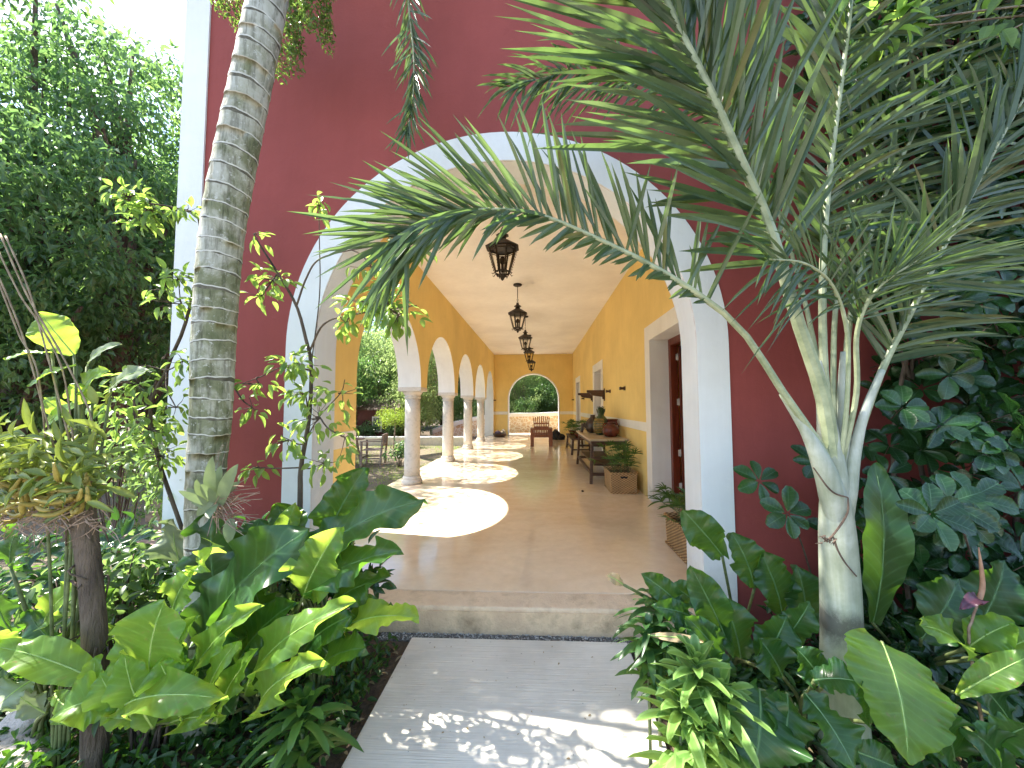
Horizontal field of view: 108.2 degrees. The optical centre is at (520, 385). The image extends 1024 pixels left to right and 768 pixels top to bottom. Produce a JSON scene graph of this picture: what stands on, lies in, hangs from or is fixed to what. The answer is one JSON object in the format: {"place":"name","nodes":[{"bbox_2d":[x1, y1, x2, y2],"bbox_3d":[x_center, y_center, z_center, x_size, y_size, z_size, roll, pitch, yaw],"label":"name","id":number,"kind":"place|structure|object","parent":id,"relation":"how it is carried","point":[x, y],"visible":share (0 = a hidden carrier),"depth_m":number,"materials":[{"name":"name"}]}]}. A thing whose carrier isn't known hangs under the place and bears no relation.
{"place":"outdoors","nodes":[
{"label":"outdoors","id":0,"kind":"place"},
{"bbox_2d":[0,0,387,338],"label":"sky","id":1,"kind":"structure","parent":0,"point":[156,21],"materials":[{"name":"white"}]},
{"bbox_2d":[0,445,460,609],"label":"lawn","id":2,"kind":"structure","parent":0,"point":[427,455],"depth_m":7.46,"materials":[{"name":"green plant"}]},
{"bbox_2d":[1,150,170,454],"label":"broadleaf tree","id":3,"kind":"object","parent":2,"relation":"on","point":[161,354],"visible":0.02,"depth_m":12.64,"materials":[{"name":"green plant"}]},
{"bbox_2d":[0,0,176,473],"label":"broadleaf tree","id":4,"kind":"object","parent":2,"relation":"on","point":[35,150],"visible":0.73,"depth_m":6.38,"materials":[{"name":"green plant"}]},
{"bbox_2d":[0,0,182,484],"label":"broadleaf tree","id":5,"kind":"object","parent":2,"relation":"on","point":[164,253],"visible":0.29,"depth_m":7.47,"materials":[{"name":"green plant"}]},
{"bbox_2d":[39,416,165,533],"bbox_3d":[-3.712,1.019,3.483,1.332,1.577,0.689,0,-3,3],"label":"leafy shrub","id":6,"kind":"object","parent":2,"relation":"on","point":[121,464],"visible":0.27,"depth_m":3.42,"materials":[{"name":"green plant"}]},
{"bbox_2d":[125,63,182,137],"bbox_3d":[-5.678,-1.774,11.991,4.260,8.101,12.920,0,-3,3],"label":"courtyard tree","id":7,"kind":"object","parent":2,"relation":"on","point":[172,118],"visible":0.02,"depth_m":6.28,"materials":[{"name":"green plant"}]},
{"bbox_2d":[356,437,364,461],"bbox_3d":[-4.643,1.768,9.941,0.820,0.725,0.820,0,-3,3],"label":"garden table","id":8,"kind":"object","parent":2,"relation":"on","point":[357,439],"visible":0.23,"depth_m":10.06,"materials":[{"name":"brown wood"}]},
{"bbox_2d":[360,433,387,466],"bbox_3d":[-3.962,1.712,10.018,0.595,0.832,0.575,0,-3,-7],"label":"garden chair","id":9,"kind":"object","parent":2,"relation":"on","point":[384,441],"visible":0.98,"depth_m":9.83,"materials":[{"name":"brown wood"}]},
{"bbox_2d":[374,405,404,447],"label":"young tree","id":10,"kind":"object","parent":2,"relation":"on","point":[394,417],"visible":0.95,"depth_m":14.02,"materials":[{"name":"green plant"}]},
{"bbox_2d":[382,437,403,466],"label":"leafy shrub","id":11,"kind":"object","parent":2,"relation":"on","point":[400,449],"visible":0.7,"depth_m":9.64,"materials":[{"name":"green plant"}]},
{"bbox_2d":[493,429,506,436],"bbox_3d":[-0.972,2.140,16.871,0.640,0.356,0.640,0,-3,3],"label":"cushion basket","id":12,"kind":"object","parent":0,"point":[498,433],"visible":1,"depth_m":16.72,"materials":[{"name":"brown wicker"}]},
{"bbox_2d":[341,637,666,767],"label":"path","id":13,"kind":"structure","parent":0,"point":[449,689],"depth_m":1.89,"materials":[{"name":"concrete"}]},
{"bbox_2d":[391,646,615,758],"bbox_3d":[-0.037,1.655,1.911,1.400,0.010,1.073,0,-3,3],"label":"leaf debris","id":14,"kind":"object","parent":13,"relation":"on","point":[531,711],"visible":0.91,"depth_m":1.86,"materials":[{"name":"brown plant"}]},
{"bbox_2d":[0,413,1022,767],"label":"ground","id":15,"kind":"structure","parent":0,"point":[366,705],"depth_m":1.88,"materials":[{"name":"soil"}]},
{"bbox_2d":[0,734,50,767],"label":"garden rock","id":16,"kind":"object","parent":15,"relation":"on","point":[7,743],"visible":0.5,"depth_m":1.64,"materials":[{"name":"grey stone"}]},
{"bbox_2d":[0,523,115,739],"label":"wild taro","id":17,"kind":"object","parent":15,"relation":"on","point":[26,699],"visible":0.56,"depth_m":1.67,"materials":[{"name":"green plant"}]},
{"bbox_2d":[3,312,148,767],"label":"leaf plant","id":18,"kind":"object","parent":15,"relation":"on","point":[63,331],"visible":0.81,"depth_m":1.63,"materials":[{"name":"green plant"}]},
{"bbox_2d":[0,506,159,632],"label":"leafy shrub","id":19,"kind":"object","parent":15,"relation":"on","point":[58,549],"visible":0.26,"depth_m":2.39,"materials":[{"name":"green plant"}]},
{"bbox_2d":[64,469,109,767],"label":"wooden stump","id":20,"kind":"object","parent":15,"relation":"on","point":[89,584],"visible":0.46,"depth_m":1.59,"materials":[{"name":"brown wood"}]},
{"bbox_2d":[0,386,137,546],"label":"orchid mass","id":21,"kind":"object","parent":20,"relation":"on","point":[32,489],"visible":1,"depth_m":1.50,"materials":[{"name":"green plant"}]},
{"bbox_2d":[0,233,95,447],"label":"bare canes","id":22,"kind":"object","parent":21,"relation":"attached to","point":[37,317],"visible":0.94,"depth_m":1.56,"materials":[{"name":"brown plant"}]},
{"bbox_2d":[0,529,181,678],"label":"leafy shrub","id":23,"kind":"object","parent":15,"relation":"on","point":[120,605],"visible":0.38,"depth_m":2.05,"materials":[{"name":"green plant"}]},
{"bbox_2d":[22,126,178,455],"bbox_3d":[-10.694,-2.416,11.184,5.381,9.428,6.579,-2,-3,24],"label":"broadleaf tree","id":24,"kind":"object","parent":15,"relation":"on","point":[159,392],"visible":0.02,"depth_m":10.63,"materials":[{"name":"green plant"}]},
{"bbox_2d":[0,538,263,748],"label":"ruffled philodendron","id":25,"kind":"object","parent":15,"relation":"on","point":[145,680],"visible":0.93,"depth_m":1.38,"materials":[{"name":"green plant"}]},
{"bbox_2d":[102,484,162,563],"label":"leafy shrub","id":26,"kind":"object","parent":15,"relation":"on","point":[148,516],"visible":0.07,"depth_m":3.67,"materials":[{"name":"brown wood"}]},
{"bbox_2d":[68,658,210,767],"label":"leafy shrub","id":27,"kind":"object","parent":15,"relation":"on","point":[155,741],"visible":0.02,"depth_m":1.64,"materials":[{"name":"green plant"}]},
{"bbox_2d":[105,426,179,526],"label":"leafy shrub","id":28,"kind":"object","parent":15,"relation":"on","point":[151,485],"visible":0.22,"depth_m":2.92,"materials":[{"name":"green plant"}]},
{"bbox_2d":[85,176,201,529],"bbox_3d":[-2.240,0.266,2.199,0.816,2.935,0.513,0,-3,3],"label":"bright sapling","id":29,"kind":"object","parent":15,"relation":"on","point":[134,201],"visible":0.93,"depth_m":2.17,"materials":[{"name":"green plant"}]},
{"bbox_2d":[129,375,166,435],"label":"garden tree","id":30,"kind":"object","parent":15,"relation":"on","point":[155,408],"visible":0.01,"depth_m":18.24,"materials":[{"name":"green plant"}]},
{"bbox_2d":[147,355,167,405],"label":"broadleaf tree","id":31,"kind":"object","parent":15,"relation":"on","point":[163,395],"depth_m":15.66,"materials":[{"name":"green plant"}]},
{"bbox_2d":[131,511,289,603],"bbox_3d":[-1.858,1.262,2.348,1.066,0.954,0.637,0,-3,3],"label":"leafy shrub","id":32,"kind":"object","parent":15,"relation":"on","point":[161,578],"visible":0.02,"depth_m":2.20,"materials":[{"name":"green plant"}]},
{"bbox_2d":[168,578,319,720],"bbox_3d":[-1.442,1.311,1.940,0.787,0.808,0.518,-2,-4,30],"label":"leafy shrub","id":33,"kind":"object","parent":15,"relation":"on","point":[287,595],"visible":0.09,"depth_m":1.99,"materials":[{"name":"green plant"}]},
{"bbox_2d":[40,445,457,545],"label":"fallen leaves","id":34,"kind":"object","parent":15,"relation":"on","point":[356,460],"visible":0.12,"depth_m":8.63,"materials":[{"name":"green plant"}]},
{"bbox_2d":[144,502,355,728],"bbox_3d":[-1.260,1.164,1.737,1.313,1.126,0.508,-2,-4,33],"label":"ruffled philodendron","id":35,"kind":"object","parent":15,"relation":"on","point":[256,560],"visible":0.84,"depth_m":1.61,"materials":[{"name":"green plant"}]},
{"bbox_2d":[210,0,335,84],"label":"fine leaved tree","id":36,"kind":"object","parent":15,"relation":"on","point":[297,16],"visible":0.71,"depth_m":2.39,"materials":[{"name":"green plant"}]},
{"bbox_2d":[126,436,463,445],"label":"garden wall","id":37,"kind":"structure","parent":15,"relation":"on","point":[435,440],"depth_m":14.93,"materials":[{"name":"white paint"}]},
{"bbox_2d":[239,681,363,767],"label":"strap leaved plant","id":38,"kind":"object","parent":15,"relation":"on","point":[297,721],"visible":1,"depth_m":1.43,"materials":[{"name":"green plant"}]},
{"bbox_2d":[178,0,438,743],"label":"ringed palm","id":39,"kind":"object","parent":15,"relation":"on","point":[230,179],"visible":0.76,"depth_m":1.89,"materials":[{"name":"grey plant"}]},
{"bbox_2d":[179,442,266,543],"bbox_3d":[-1.408,0.502,1.741,0.347,0.469,0.161,0,-3,3],"label":"trunk orchid","id":40,"kind":"object","parent":39,"relation":"attached to","point":[216,488],"visible":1,"depth_m":1.72,"materials":[{"name":"plant"}]},
{"bbox_2d":[234,191,436,686],"bbox_3d":[-1.059,0.311,2.014,1.216,2.806,0.340,-1,-3,11],"label":"slender sapling","id":41,"kind":"object","parent":15,"relation":"on","point":[390,319],"visible":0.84,"depth_m":2.06,"materials":[{"name":"green plant"}]},
{"bbox_2d":[276,529,396,614],"bbox_3d":[-1.193,1.296,2.252,0.814,0.870,0.457,-1,-3,14],"label":"leafy shrub","id":42,"kind":"object","parent":15,"relation":"on","point":[387,585],"visible":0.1,"depth_m":2.27,"materials":[{"name":"green plant"}]},
{"bbox_2d":[267,467,427,698],"bbox_3d":[-0.908,1.076,1.787,1.040,1.304,0.422,-2,-4,34],"label":"ruffled philodendron","id":43,"kind":"object","parent":15,"relation":"on","point":[352,507],"visible":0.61,"depth_m":1.65,"materials":[{"name":"green plant"}]},
{"bbox_2d":[356,420,379,435],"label":"leafy shrub","id":44,"kind":"object","parent":15,"relation":"on","point":[369,429],"visible":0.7,"depth_m":15.83,"materials":[{"name":"green plant"}]},
{"bbox_2d":[356,333,395,425],"bbox_3d":[-8.332,-0.216,17.717,4.258,5.912,5.872,1,-4,-28],"label":"garden tree","id":45,"kind":"object","parent":15,"relation":"on","point":[361,377],"visible":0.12,"depth_m":16.64,"materials":[{"name":"green plant"}]},
{"bbox_2d":[363,318,391,386],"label":"garden tree","id":46,"kind":"object","parent":15,"relation":"on","point":[373,323],"visible":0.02,"depth_m":27.76,"materials":[{"name":"green plant"}]},
{"bbox_2d":[356,399,404,435],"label":"garden shed","id":47,"kind":"structure","parent":15,"relation":"on","point":[368,412],"depth_m":16.18,"materials":[{"name":"brown paint"}]},
{"bbox_2d":[372,416,381,431],"bbox_3d":[-6.265,1.661,16.116,0.440,0.680,0.039,0,-3,3],"label":"window","id":48,"kind":"structure","parent":47,"relation":"in","point":[373,417],"depth_m":16.11,"materials":[{"name":"beige paint"}]},
{"bbox_2d":[381,422,404,435],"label":"leafy shrub","id":49,"kind":"object","parent":15,"relation":"on","point":[390,429],"visible":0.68,"depth_m":15.68,"materials":[{"name":"green plant"}]},
{"bbox_2d":[357,321,437,398],"bbox_3d":[-7.450,-0.477,19.960,5.353,6.672,4.863,-2,-3,25],"label":"garden tree","id":50,"kind":"object","parent":15,"relation":"on","point":[373,352],"visible":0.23,"depth_m":19.06,"materials":[{"name":"green plant"}]},
{"bbox_2d":[364,327,442,435],"bbox_3d":[-4.835,-0.339,17.365,4.421,6.066,4.866,-1,-3,17],"label":"garden tree","id":51,"kind":"object","parent":15,"relation":"on","point":[427,416],"visible":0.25,"depth_m":16.49,"materials":[{"name":"green plant"}]},
{"bbox_2d":[388,356,476,426],"bbox_3d":[-4.567,-0.332,20.847,4.663,6.475,6.432,-3,-4,39],"label":"garden tree","id":52,"kind":"object","parent":15,"relation":"on","point":[456,399],"visible":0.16,"depth_m":20.12,"materials":[{"name":"green plant"}]},
{"bbox_2d":[454,380,484,420],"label":"garden tree","id":53,"kind":"object","parent":15,"relation":"on","point":[475,413],"visible":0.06,"depth_m":21.15,"materials":[{"name":"green plant"}]},
{"bbox_2d":[430,412,557,436],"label":"stone wall","id":54,"kind":"structure","parent":15,"relation":"on","point":[521,422],"depth_m":20.27,"materials":[{"name":"white paint"}]},
{"bbox_2d":[2,648,1019,767],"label":"leaf litter","id":55,"kind":"object","parent":15,"relation":"on","point":[347,729],"visible":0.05,"depth_m":1.74,"materials":[{"name":"brown plant"}]},
{"bbox_2d":[0,507,1023,767],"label":"ground cover","id":56,"kind":"object","parent":15,"relation":"on","point":[352,687],"visible":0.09,"depth_m":1.67,"materials":[{"name":"green plant"}]},
{"bbox_2d":[0,711,35,740],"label":"garden rock","id":57,"kind":"object","parent":56,"relation":"on","point":[9,720],"visible":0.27,"depth_m":1.71,"materials":[{"name":"grey stone"}]},
{"bbox_2d":[328,590,695,614],"bbox_3d":[-0.123,1.708,2.679,2.702,0.321,0.222,0,-3,3],"label":"step","id":58,"kind":"object","parent":15,"relation":"on","point":[524,602],"visible":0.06,"depth_m":2.66,"materials":[{"name":"stone"}]},
{"bbox_2d":[347,608,695,637],"bbox_3d":[-0.129,1.704,2.562,2.702,0.275,0.012,0,-3,3],"label":"step riser","id":59,"kind":"object","parent":58,"relation":"attached to","point":[524,623],"visible":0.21,"depth_m":2.56,"materials":[{"name":"stone"}]},
{"bbox_2d":[377,631,667,652],"bbox_3d":[0.050,1.775,2.500,2.050,0.125,0.085,0,-3,3],"label":"gravel bed","id":60,"kind":"object","parent":15,"relation":"on","point":[485,636],"visible":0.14,"depth_m":2.52,"materials":[{"name":"grey gravel"}]},
{"bbox_2d":[509,375,550,412],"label":"garden tree","id":61,"kind":"object","parent":15,"relation":"on","point":[517,392],"visible":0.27,"depth_m":24.67,"materials":[{"name":"green plant"}]},
{"bbox_2d":[513,384,554,412],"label":"garden tree","id":62,"kind":"object","parent":15,"relation":"on","point":[522,402],"visible":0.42,"depth_m":23.59,"materials":[{"name":"green plant"}]},
{"bbox_2d":[518,375,557,410],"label":"garden tree","id":63,"kind":"object","parent":15,"relation":"on","point":[535,384],"visible":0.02,"depth_m":25.14,"materials":[{"name":"green plant"}]},
{"bbox_2d":[530,376,557,412],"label":"garden tree","id":64,"kind":"object","parent":15,"relation":"on","point":[547,388],"visible":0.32,"depth_m":23.74,"materials":[{"name":"green plant"}]},
{"bbox_2d":[159,0,1023,645],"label":"hacienda","id":65,"kind":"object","parent":15,"relation":"on","point":[697,404],"visible":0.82,"depth_m":2.76,"materials":[{"name":"red paint"}]},
{"bbox_2d":[485,195,518,280],"bbox_3d":[-0.222,-1.750,4.415,0.388,1.003,0.388,0,-3,3],"label":"hanging lantern","id":66,"kind":"object","parent":65,"relation":"hanging from","point":[503,251],"visible":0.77,"depth_m":4.32,"materials":[{"name":"metal"}]},
{"bbox_2d":[508,283,526,332],"bbox_3d":[-0.069,-1.581,7.557,0.388,1.003,0.388,0,-3,3],"label":"hanging lantern","id":67,"kind":"object","parent":65,"relation":"hanging from","point":[517,314],"visible":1,"depth_m":7.47,"materials":[{"name":"metal"}]},
{"bbox_2d":[518,315,531,351],"bbox_3d":[0.119,-1.436,10.247,0.388,1.003,0.388,0,-3,3],"label":"hanging lantern","id":68,"kind":"object","parent":65,"relation":"hanging from","point":[525,338],"visible":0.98,"depth_m":10.15,"materials":[{"name":"metal"}]},
{"bbox_2d":[523,335,534,362],"bbox_3d":[0.280,-1.288,12.989,0.388,1.003,0.388,0,-3,3],"label":"hanging lantern","id":69,"kind":"object","parent":65,"relation":"hanging from","point":[528,353],"visible":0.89,"depth_m":12.89,"materials":[{"name":"metal"}]},
{"bbox_2d":[527,348,535,370],"bbox_3d":[0.447,-1.127,15.980,0.388,1.003,0.388,0,-3,3],"label":"hanging lantern","id":70,"kind":"object","parent":65,"relation":"hanging from","point":[531,364],"visible":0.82,"depth_m":15.88,"materials":[{"name":"metal"}]},
{"bbox_2d":[578,393,592,401],"bbox_3d":[1.964,0.329,11.321,0.440,0.310,0.140,0,-3,3],"label":"wooden bracket","id":71,"kind":"object","parent":65,"relation":"attached to","point":[586,395],"visible":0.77,"depth_m":11.28,"materials":[{"name":"brown wood"}]},
{"bbox_2d":[587,388,604,400],"bbox_3d":[1.871,0.219,9.276,0.440,0.310,0.140,0,-3,3],"label":"wooden bracket","id":72,"kind":"object","parent":65,"relation":"attached to","point":[600,393],"visible":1,"depth_m":9.24,"materials":[{"name":"brown wood"}]},
{"bbox_2d":[678,346,684,492],"bbox_3d":[2.623,0.535,5.279,0.680,2.240,0.052,0,-3,3],"label":"door","id":73,"kind":"structure","parent":65,"relation":"in","point":[679,347],"depth_m":5.29,"materials":[{"name":"brown wood"}]},
{"bbox_2d":[611,611,675,766],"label":"strap leaved plant","id":74,"kind":"object","parent":15,"relation":"on","point":[649,677],"visible":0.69,"depth_m":1.59,"materials":[{"name":"green plant"}]},
{"bbox_2d":[610,588,691,747],"bbox_3d":[0.634,1.318,1.691,0.445,0.766,0.471,0,-3,3],"label":"strap leaved plant","id":75,"kind":"object","parent":15,"relation":"on","point":[648,603],"visible":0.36,"depth_m":1.68,"materials":[{"name":"green plant"}]},
{"bbox_2d":[288,0,1023,767],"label":"feather palm","id":76,"kind":"object","parent":15,"relation":"on","point":[678,70],"visible":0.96,"depth_m":1.60,"materials":[{"name":"green plant"}]},
{"bbox_2d":[628,667,721,767],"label":"striped rosette","id":77,"kind":"object","parent":15,"relation":"on","point":[668,705],"visible":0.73,"depth_m":1.32,"materials":[{"name":"green plant"}]},
{"bbox_2d":[629,619,734,705],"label":"strap leaved plant","id":78,"kind":"object","parent":15,"relation":"on","point":[680,646],"visible":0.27,"depth_m":1.56,"materials":[{"name":"green plant"}]},
{"bbox_2d":[657,703,740,767],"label":"striped rosette","id":79,"kind":"object","parent":15,"relation":"on","point":[713,750],"visible":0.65,"depth_m":1.26,"materials":[{"name":"green plant"}]},
{"bbox_2d":[649,634,756,761],"bbox_3d":[0.665,1.314,1.385,0.363,0.740,0.388,0,-3,3],"label":"striped rosette","id":80,"kind":"object","parent":15,"relation":"on","point":[696,663],"visible":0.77,"depth_m":1.34,"materials":[{"name":"green plant"}]},
{"bbox_2d":[606,509,819,681],"bbox_3d":[0.989,1.159,1.734,1.060,1.118,0.562,2,-4,-33],"label":"wavy anthurium","id":81,"kind":"object","parent":15,"relation":"on","point":[721,620],"visible":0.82,"depth_m":1.68,"materials":[{"name":"green plant"}]},
{"bbox_2d":[685,663,776,767],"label":"striped rosette","id":82,"kind":"object","parent":15,"relation":"on","point":[720,698],"visible":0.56,"depth_m":1.29,"materials":[{"name":"green plant"}]},
{"bbox_2d":[730,653,817,748],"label":"leafy shrub","id":83,"kind":"object","parent":15,"relation":"on","point":[774,683],"visible":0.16,"depth_m":1.86,"materials":[{"name":"green plant"}]},
{"bbox_2d":[726,637,896,767],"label":"wavy anthurium","id":84,"kind":"object","parent":15,"relation":"on","point":[795,730],"visible":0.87,"depth_m":1.32,"materials":[{"name":"green plant"}]},
{"bbox_2d":[748,597,984,721],"bbox_3d":[1.815,1.423,1.975,1.341,0.567,0.553,0,-3,3],"label":"leafy shrub","id":85,"kind":"object","parent":15,"relation":"on","point":[887,626],"visible":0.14,"depth_m":1.96,"materials":[{"name":"green plant"}]},
{"bbox_2d":[733,0,1023,726],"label":"climbing shrub","id":86,"kind":"object","parent":15,"relation":"on","point":[954,514],"visible":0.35,"depth_m":1.95,"materials":[{"name":"green plant"}]},
{"bbox_2d":[823,0,1023,69],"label":"overhanging tree","id":87,"kind":"object","parent":15,"relation":"on","point":[1006,30],"visible":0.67,"depth_m":1.83,"materials":[{"name":"green plant"}]},
{"bbox_2d":[844,462,1023,767],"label":"wavy anthurium","id":88,"kind":"object","parent":15,"relation":"on","point":[913,711],"visible":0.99,"depth_m":1.46,"materials":[{"name":"green plant"}]},
{"bbox_2d":[959,547,990,766],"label":"anthurium flower","id":89,"kind":"object","parent":15,"relation":"on","point":[970,600],"visible":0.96,"depth_m":1.56,"materials":[{"name":"pink plant"}]},
{"bbox_2d":[955,577,1023,719],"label":"leafy shrub","id":90,"kind":"object","parent":15,"relation":"on","point":[1018,704],"visible":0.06,"depth_m":1.67,"materials":[{"name":"green plant"}]},
{"bbox_2d":[354,433,686,594],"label":"corridor floor","id":91,"kind":"structure","parent":0,"point":[513,512],"depth_m":4.21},
{"bbox_2d":[530,416,552,446],"bbox_3d":[0.722,1.584,13.146,0.770,1.054,0.937,0,-3,3],"label":"wooden armchair","id":92,"kind":"object","parent":91,"relation":"on","point":[548,433],"visible":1,"depth_m":12.79,"materials":[{"name":"red wood"}]},
{"bbox_2d":[552,429,564,439],"bbox_3d":[1.548,2.008,15.441,0.608,0.444,0.349,0,-3,3],"label":"black bag","id":93,"kind":"object","parent":91,"relation":"on","point":[557,434],"visible":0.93,"depth_m":15.31,"materials":[{"name":"fabric"}]},
{"bbox_2d":[566,433,590,454],"bbox_3d":[1.760,1.783,11.502,0.589,0.472,2.100,0,-3,3],"label":"plant bench","id":94,"kind":"object","parent":91,"relation":"on","point":[571,437],"visible":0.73,"depth_m":10.56,"materials":[{"name":"brown wood"}]},
{"bbox_2d":[563,419,582,434],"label":"potted palm","id":95,"kind":"object","parent":94,"relation":"on","point":[573,429],"visible":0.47,"depth_m":12.00,"materials":[{"name":"green plant"}]},
{"bbox_2d":[564,419,586,437],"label":"potted palm","id":96,"kind":"object","parent":94,"relation":"on","point":[575,426],"visible":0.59,"depth_m":10.82,"materials":[{"name":"green plant"}]},
{"bbox_2d":[576,431,628,483],"bbox_3d":[1.634,1.418,7.779,0.709,0.804,2.380,0,-3,3],"label":"trestle table","id":97,"kind":"object","parent":91,"relation":"on","point":[592,439],"visible":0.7,"depth_m":7.00,"materials":[{"name":"wood"}]},
{"bbox_2d":[580,415,595,432],"bbox_3d":[1.569,0.839,8.234,0.413,0.399,0.340,2,-4,-30],"label":"clay jug","id":98,"kind":"object","parent":97,"relation":"on","point":[588,425],"visible":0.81,"depth_m":8.18,"materials":[{"name":"ceramic"}]},
{"bbox_2d":[593,406,606,434],"bbox_3d":[1.652,0.711,7.648,0.338,0.591,0.349,0,-3,3],"label":"pineapple jar","id":99,"kind":"object","parent":97,"relation":"on","point":[600,419],"visible":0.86,"depth_m":7.56,"materials":[{"name":"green ceramic"}]},
{"bbox_2d":[602,422,619,436],"bbox_3d":[1.731,0.841,7.144,0.330,0.277,0.330,0,-3,3],"label":"clay pot","id":100,"kind":"object","parent":97,"relation":"on","point":[610,429],"visible":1,"depth_m":7.04,"materials":[{"name":"orange ceramic"}]},
{"bbox_2d":[603,466,638,493],"bbox_3d":[1.652,1.560,6.181,0.448,0.339,0.638,0,-3,3],"label":"wicker basket","id":101,"kind":"object","parent":91,"relation":"on","point":[622,482],"visible":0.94,"depth_m":5.89,"materials":[{"name":"beige wicker"}]},
{"bbox_2d":[589,440,642,471],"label":"lady palm","id":102,"kind":"object","parent":101,"relation":"on","point":[615,459],"visible":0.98,"depth_m":6.08,"materials":[{"name":"green plant"}]},
{"bbox_2d":[663,512,686,564],"bbox_3d":[1.628,1.421,3.343,0.378,0.309,0.898,0,-3,3],"label":"wicker basket","id":103,"kind":"object","parent":91,"relation":"on","point":[676,541],"visible":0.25,"depth_m":3.52,"materials":[{"name":"wicker"}]},
{"bbox_2d":[645,482,685,523],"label":"lady palm","id":104,"kind":"object","parent":103,"relation":"on","point":[677,500],"visible":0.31,"depth_m":3.53,"materials":[{"name":"green plant"}]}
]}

